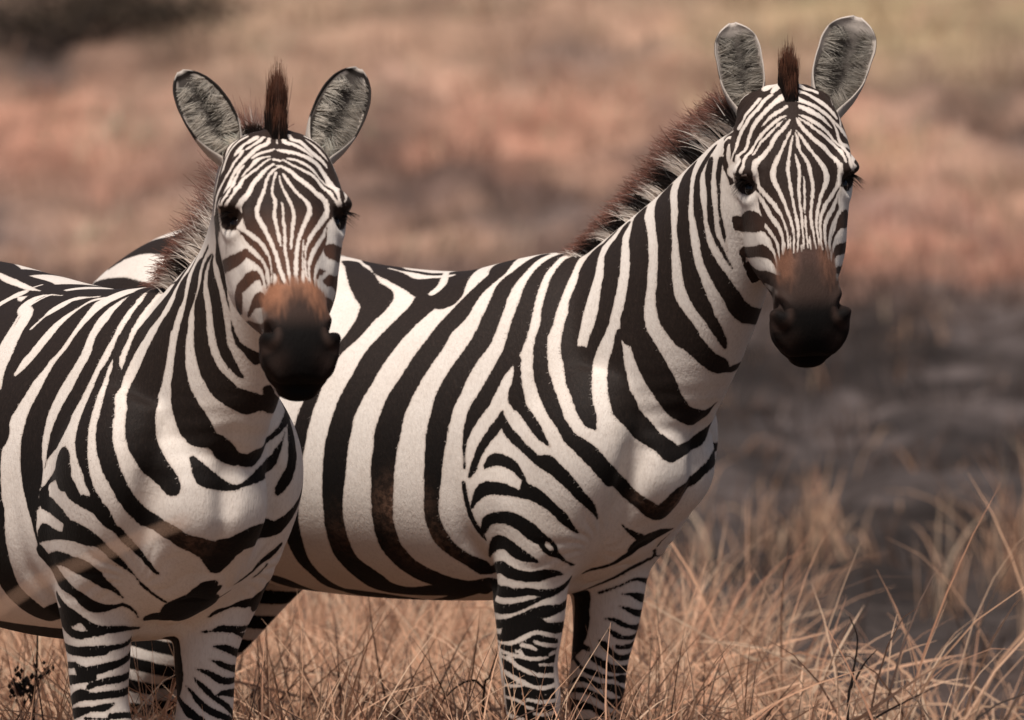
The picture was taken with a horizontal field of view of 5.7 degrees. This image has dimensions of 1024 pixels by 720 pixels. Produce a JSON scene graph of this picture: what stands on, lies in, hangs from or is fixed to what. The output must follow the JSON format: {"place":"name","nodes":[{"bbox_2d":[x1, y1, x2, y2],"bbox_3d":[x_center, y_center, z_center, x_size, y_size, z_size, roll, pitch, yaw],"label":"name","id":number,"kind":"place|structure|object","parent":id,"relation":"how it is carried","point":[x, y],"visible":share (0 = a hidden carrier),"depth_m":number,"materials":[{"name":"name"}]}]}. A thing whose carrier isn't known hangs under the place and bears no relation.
{"place":"outdoors","nodes":[
{"label":"outdoors","id":0,"kind":"place"},
{"bbox_2d":[0,0,1023,719],"bbox_3d":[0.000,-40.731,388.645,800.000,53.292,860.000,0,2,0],"label":"ground","id":1,"kind":"structure","parent":0,"point":[908,424],"depth_m":57.80,"materials":[{"name":"brown soil"}]},
{"bbox_2d":[8,636,54,719],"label":"dry weed","id":2,"kind":"object","parent":1,"relation":"on","point":[24,683],"visible":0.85,"depth_m":20.34,"materials":[{"name":"black plant"}]},
{"bbox_2d":[0,0,268,47],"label":"dry shrub","id":3,"kind":"object","parent":1,"relation":"on","point":[89,12],"visible":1,"depth_m":62.53,"materials":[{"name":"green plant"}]},
{"bbox_2d":[0,59,370,719],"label":"zebra","id":4,"kind":"object","parent":1,"relation":"on","point":[126,415],"visible":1,"depth_m":18.83,"materials":[{"name":"multicoloured"}]},
{"bbox_2d":[433,653,496,719],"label":"dry weed","id":5,"kind":"object","parent":1,"relation":"on","point":[482,687],"visible":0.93,"depth_m":20.29,"materials":[{"name":"black plant"}]},
{"bbox_2d":[92,15,876,719],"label":"zebra","id":6,"kind":"object","parent":1,"relation":"on","point":[526,445],"visible":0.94,"depth_m":19.84,"materials":[{"name":"multicoloured"}]},
{"bbox_2d":[0,255,1023,719],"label":"grass","id":7,"kind":"structure","parent":1,"relation":"on","point":[358,661],"depth_m":22.25,"materials":[{"name":"beige plant"}]},
{"bbox_2d":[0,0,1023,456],"bbox_3d":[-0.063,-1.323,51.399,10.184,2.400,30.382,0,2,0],"label":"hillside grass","id":8,"kind":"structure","parent":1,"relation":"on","point":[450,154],"depth_m":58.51,"materials":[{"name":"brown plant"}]},
{"bbox_2d":[846,616,876,719],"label":"dry weed","id":9,"kind":"object","parent":1,"relation":"on","point":[850,687],"visible":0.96,"depth_m":20.14,"materials":[{"name":"black plant"}]}
]}

